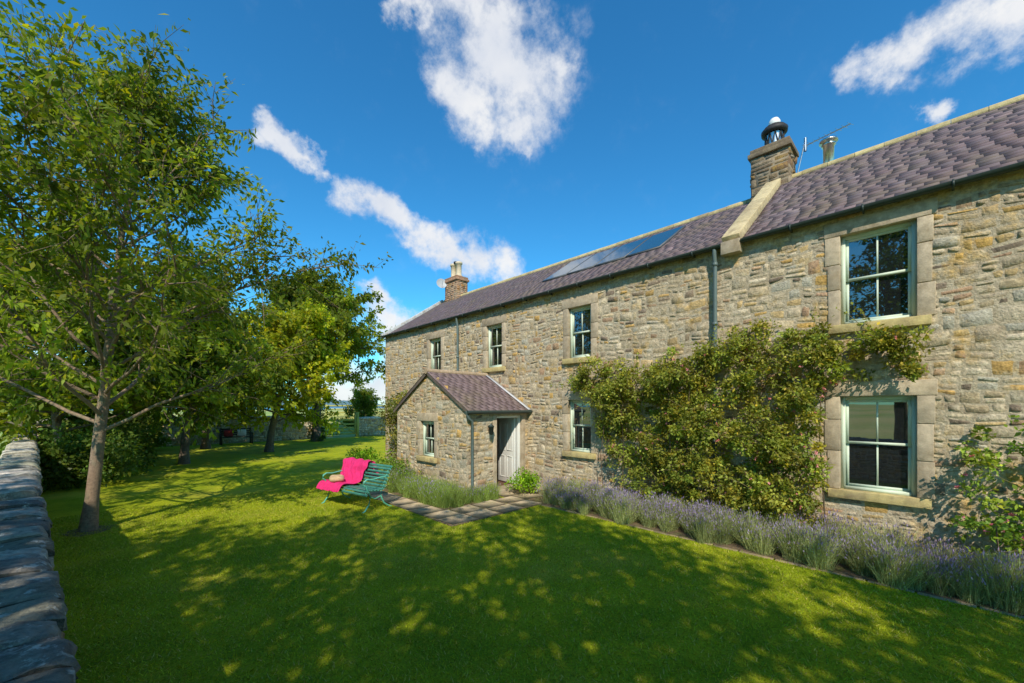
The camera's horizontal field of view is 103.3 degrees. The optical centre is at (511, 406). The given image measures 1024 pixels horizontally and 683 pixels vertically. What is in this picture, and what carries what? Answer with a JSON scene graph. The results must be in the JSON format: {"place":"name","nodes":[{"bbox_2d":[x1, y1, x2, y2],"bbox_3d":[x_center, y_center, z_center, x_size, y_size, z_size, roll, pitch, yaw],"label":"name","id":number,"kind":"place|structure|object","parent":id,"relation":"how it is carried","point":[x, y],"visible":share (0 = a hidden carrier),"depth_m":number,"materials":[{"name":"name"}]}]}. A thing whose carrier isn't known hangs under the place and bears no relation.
{"place":"outdoors","nodes":[
{"label":"outdoors","id":0,"kind":"place"},
{"bbox_2d":[254,400,384,407],"bbox_3d":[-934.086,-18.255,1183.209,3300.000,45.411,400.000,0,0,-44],"label":"hills","id":1,"kind":"structure","parent":0,"point":[342,403],"depth_m":1346.84,"materials":[{"name":"green plant"}]},
{"bbox_2d":[321,412,384,435],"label":"grass bank","id":2,"kind":"structure","parent":0,"point":[341,415],"depth_m":36.57,"materials":[{"name":"green plant"}]},
{"bbox_2d":[322,412,358,436],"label":"field gate","id":3,"kind":"structure","parent":2,"relation":"on","point":[356,425],"depth_m":29.48,"materials":[{"name":"green wood"}]},
{"bbox_2d":[325,405,385,418],"bbox_3d":[-12.648,0.600,40.453,0.148,1.600,12.273,0,0,37],"label":"field fence","id":4,"kind":"object","parent":2,"relation":"on","point":[347,408],"visible":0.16,"depth_m":36.60,"materials":[{"name":"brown wood"}]},
{"bbox_2d":[340,386,381,426],"bbox_3d":[-13.009,0.131,35.876,3.274,4.491,4.036,0,0,21],"label":"elder tree","id":5,"kind":"object","parent":2,"relation":"on","point":[364,403],"visible":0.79,"depth_m":35.16,"materials":[{"name":"green plant"}]},
{"bbox_2d":[365,460,500,509],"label":"porch bed soil","id":6,"kind":"structure","parent":0,"point":[386,490],"depth_m":9.49,"materials":[{"name":"brown soil"}]},
{"bbox_2d":[340,446,396,467],"bbox_3d":[-4.412,1.737,12.583,1.393,1.028,2.114,0,0,-44],"label":"border shrub","id":7,"kind":"object","parent":6,"relation":"on","point":[365,455],"visible":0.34,"depth_m":12.43,"materials":[{"name":"green plant"}]},
{"bbox_2d":[378,389,407,458],"bbox_3d":[-3.850,0.781,14.842,1.295,2.871,2.908,0,0,-44],"label":"climbing plant","id":8,"kind":"object","parent":6,"relation":"on","point":[393,404],"visible":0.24,"depth_m":15.20,"materials":[{"name":"green plant"}]},
{"bbox_2d":[372,456,422,485],"bbox_3d":[-3.295,1.782,11.223,1.064,0.905,2.035,0,0,-44],"label":"border shrub","id":9,"kind":"object","parent":6,"relation":"on","point":[395,463],"visible":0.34,"depth_m":11.05,"materials":[{"name":"green plant"}]},
{"bbox_2d":[365,466,501,507],"bbox_3d":[-2.285,1.894,10.459,2.190,0.618,4.504,0,0,-44],"label":"lavender border","id":10,"kind":"object","parent":6,"relation":"on","point":[429,491],"visible":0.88,"depth_m":9.46,"materials":[{"name":"green plant"}]},
{"bbox_2d":[354,488,542,525],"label":"garden path","id":11,"kind":"structure","parent":0,"point":[474,512],"depth_m":8.87,"materials":[{"name":"grey stone"}]},
{"bbox_2d":[504,466,541,494],"bbox_3d":[0.279,1.854,10.211,0.891,0.711,0.834,0,0,-44],"label":"green shrub","id":12,"kind":"object","parent":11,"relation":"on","point":[526,480],"visible":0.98,"depth_m":10.10,"materials":[{"name":"green plant"}]},
{"bbox_2d":[0,409,979,607],"bbox_3d":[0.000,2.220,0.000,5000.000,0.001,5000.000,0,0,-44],"label":"ground","id":13,"kind":"structure","parent":0,"point":[267,413],"depth_m":33.07,"materials":[{"name":"green plant"}]},
{"bbox_2d":[0,239,68,437],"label":"hawthorn tree","id":14,"kind":"object","parent":13,"relation":"on","point":[15,409],"visible":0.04,"depth_m":14.07,"materials":[{"name":"green plant"}]},
{"bbox_2d":[0,404,264,444],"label":"boundary hedge","id":15,"kind":"object","parent":13,"relation":"on","point":[263,411],"visible":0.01,"depth_m":25.18,"materials":[{"name":"green plant"}]},
{"bbox_2d":[37,418,311,445],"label":"boundary wall stones","id":16,"kind":"object","parent":13,"relation":"on","point":[178,438],"visible":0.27,"depth_m":25.38,"materials":[{"name":"grey stone"}]},
{"bbox_2d":[37,418,311,446],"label":"stone wall","id":17,"kind":"structure","parent":13,"relation":"on","point":[229,423],"depth_m":25.28,"materials":[{"name":"grey stone"}]},
{"bbox_2d":[37,416,305,422],"bbox_3d":[-18.337,0.670,23.846,12.750,0.198,0.562,0,0,-44],"label":"boundary wall coping","id":18,"kind":"object","parent":17,"relation":"on","point":[237,418],"visible":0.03,"depth_m":25.75,"materials":[{"name":"grey stone"}]},
{"bbox_2d":[359,418,385,435],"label":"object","id":19,"kind":"object","parent":13,"relation":"on","point":[370,428],"visible":0.07,"depth_m":30.87,"materials":[{"name":"grey stone"}]},
{"bbox_2d":[359,416,385,418],"bbox_3d":[-8.788,0.822,33.070,8.002,0.194,0.549,0,0,-44],"label":"boundary wall coping","id":20,"kind":"object","parent":19,"relation":"on","point":[375,417],"visible":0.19,"depth_m":30.90,"materials":[{"name":"grey stone"}]},
{"bbox_2d":[359,418,385,434],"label":"boundary wall stones","id":21,"kind":"object","parent":13,"relation":"on","point":[372,425],"visible":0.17,"depth_m":30.95,"materials":[{"name":"grey stone"}]},
{"bbox_2d":[380,94,1023,561],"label":"stone farmhouse","id":22,"kind":"object","parent":13,"relation":"on","point":[914,230],"visible":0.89,"depth_m":6.89,"materials":[{"name":"stone"}]},
{"bbox_2d":[497,415,519,484],"bbox_3d":[-0.400,1.165,10.947,0.933,1.870,0.884,0,0,-44],"label":"porch door","id":23,"kind":"structure","parent":22,"relation":"in","point":[508,426],"depth_m":11.13,"materials":[{"name":"white paint"}]},
{"bbox_2d":[426,229,907,488],"bbox_3d":[2.087,-0.647,8.048,2.116,3.810,16.304,0,0,-44],"label":"window glass","id":24,"kind":"structure","parent":22,"relation":"in","point":[892,247],"depth_m":6.09,"materials":[{"name":"black"}]},
{"bbox_2d":[538,504,1023,617],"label":"bed edging","id":25,"kind":"object","parent":13,"relation":"on","point":[957,602],"visible":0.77,"depth_m":5.33,"materials":[{"name":"grey stone"}]},
{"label":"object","id":26,"kind":"object","parent":13,"relation":"on","visible":0},
{"bbox_2d":[0,497,80,682],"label":"garden wall coping","id":27,"kind":"object","parent":26,"relation":"on","point":[35,647],"visible":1,"depth_m":2.12,"materials":[{"name":"stone"}]},
{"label":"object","id":28,"kind":"object","parent":13,"relation":"on","visible":0},
{"bbox_2d":[0,430,42,500],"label":"garden wall coping","id":29,"kind":"object","parent":28,"relation":"on","point":[20,474],"visible":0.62,"depth_m":6.18,"materials":[{"name":"stone"}]},
{"bbox_2d":[0,0,1023,404],"label":"sky","id":30,"kind":"structure","parent":0,"point":[502,139],"materials":[{"name":"blue"}]},
{"bbox_2d":[40,435,1023,682],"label":"lawn","id":31,"kind":"structure","parent":0,"point":[225,470],"depth_m":4.53,"materials":[{"name":"green plant"}]},
{"bbox_2d":[0,434,46,481],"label":"hedge scrub","id":32,"kind":"object","parent":31,"relation":"on","point":[3,448],"visible":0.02,"depth_m":11.63,"materials":[{"name":"green plant"}]},
{"bbox_2d":[48,530,64,637],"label":"garden wall stones","id":33,"kind":"object","parent":31,"relation":"on","point":[51,559],"visible":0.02,"depth_m":2.98,"materials":[{"name":"grey stone"}]},
{"bbox_2d":[63,525,113,536],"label":"tree pit soil","id":34,"kind":"object","parent":31,"relation":"on","point":[86,533],"visible":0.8,"depth_m":7.13,"materials":[{"name":"brown soil"}]},
{"bbox_2d":[0,0,393,532],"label":"cherry tree","id":35,"kind":"object","parent":34,"relation":"on","point":[136,98],"visible":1,"depth_m":6.64,"materials":[{"name":"green plant"}]},
{"bbox_2d":[32,409,163,491],"bbox_3d":[-15.851,1.182,15.391,4.556,2.341,14.037,0,0,-44],"label":"understorey shrub","id":36,"kind":"object","parent":31,"relation":"on","point":[126,446],"visible":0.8,"depth_m":11.28,"materials":[{"name":"green plant"}]},
{"bbox_2d":[0,223,197,483],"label":"hawthorn tree","id":37,"kind":"object","parent":31,"relation":"on","point":[66,398],"visible":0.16,"depth_m":11.43,"materials":[{"name":"green plant"}]},
{"bbox_2d":[21,305,201,449],"bbox_3d":[-18.474,-1.410,18.349,6.529,9.476,7.456,0,0,-15],"label":"hawthorn tree","id":38,"kind":"object","parent":31,"relation":"on","point":[166,439],"visible":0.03,"depth_m":17.40,"materials":[{"name":"green plant"}]},
{"bbox_2d":[85,260,299,464],"bbox_3d":[-12.191,-1.726,15.700,6.834,7.866,5.616,0,0,-4],"label":"hawthorn tree","id":39,"kind":"object","parent":31,"relation":"on","point":[219,352],"visible":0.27,"depth_m":15.43,"materials":[{"name":"green plant"}]},
{"bbox_2d":[165,304,263,448],"bbox_3d":[-15.971,-1.683,21.476,6.255,7.774,6.018,0,0,4],"label":"hawthorn tree","id":40,"kind":"object","parent":31,"relation":"on","point":[205,443],"depth_m":21.15,"materials":[{"name":"green plant"}]},
{"bbox_2d":[219,427,252,444],"bbox_3d":[-16.197,1.725,23.805,1.570,0.950,0.550,0,0,-44],"label":"garden seat","id":41,"kind":"object","parent":31,"relation":"on","point":[227,433],"visible":0.98,"depth_m":23.86,"materials":[{"name":"fabric"}]},
{"bbox_2d":[197,297,353,451],"bbox_3d":[-11.596,-1.667,20.029,5.966,7.787,7.308,0,0,22],"label":"hawthorn tree","id":42,"kind":"object","parent":31,"relation":"on","point":[310,388],"visible":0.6,"depth_m":19.70,"materials":[{"name":"green plant"}]},
{"bbox_2d":[229,261,395,441],"bbox_3d":[-12.347,-3.381,25.466,9.665,11.172,9.267,0,0,-44],"label":"sycamore tree","id":43,"kind":"object","parent":31,"relation":"on","point":[345,330],"visible":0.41,"depth_m":25.05,"materials":[{"name":"green plant"}]},
{"bbox_2d":[306,398,325,441],"bbox_3d":[-12.493,0.466,25.886,1.209,3.713,1.203,0,0,-44],"label":"ivy plant","id":44,"kind":"object","parent":31,"relation":"on","point":[322,437],"visible":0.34,"depth_m":25.73,"materials":[{"name":"green plant"}]},
{"bbox_2d":[316,457,391,512],"bbox_3d":[-3.500,1.719,9.141,1.733,0.990,0.992,0,0,32],"label":"garden bench","id":45,"kind":"object","parent":31,"relation":"on","point":[353,471],"visible":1,"depth_m":9.13,"materials":[{"name":"teal paint"}]},
{"bbox_2d":[528,488,1023,615],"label":"flower bed soil","id":46,"kind":"structure","parent":0,"point":[840,568],"depth_m":6.06,"materials":[{"name":"brown soil"}]},
{"bbox_2d":[549,302,935,536],"bbox_3d":[3.250,0.308,7.443,1.208,3.803,6.277,0,0,-44],"label":"climbing rose","id":47,"kind":"object","parent":46,"relation":"on","point":[756,494],"visible":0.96,"depth_m":6.96,"materials":[{"name":"green plant"}]},
{"bbox_2d":[528,476,1023,615],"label":"lavender border","id":48,"kind":"object","parent":46,"relation":"on","point":[997,581],"visible":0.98,"depth_m":5.62,"materials":[{"name":"green plant"}]},
{"bbox_2d":[948,415,1023,560],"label":"climbing rose","id":49,"kind":"object","parent":46,"relation":"on","point":[994,530],"visible":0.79,"depth_m":4.93,"materials":[{"name":"green plant"}]}
]}

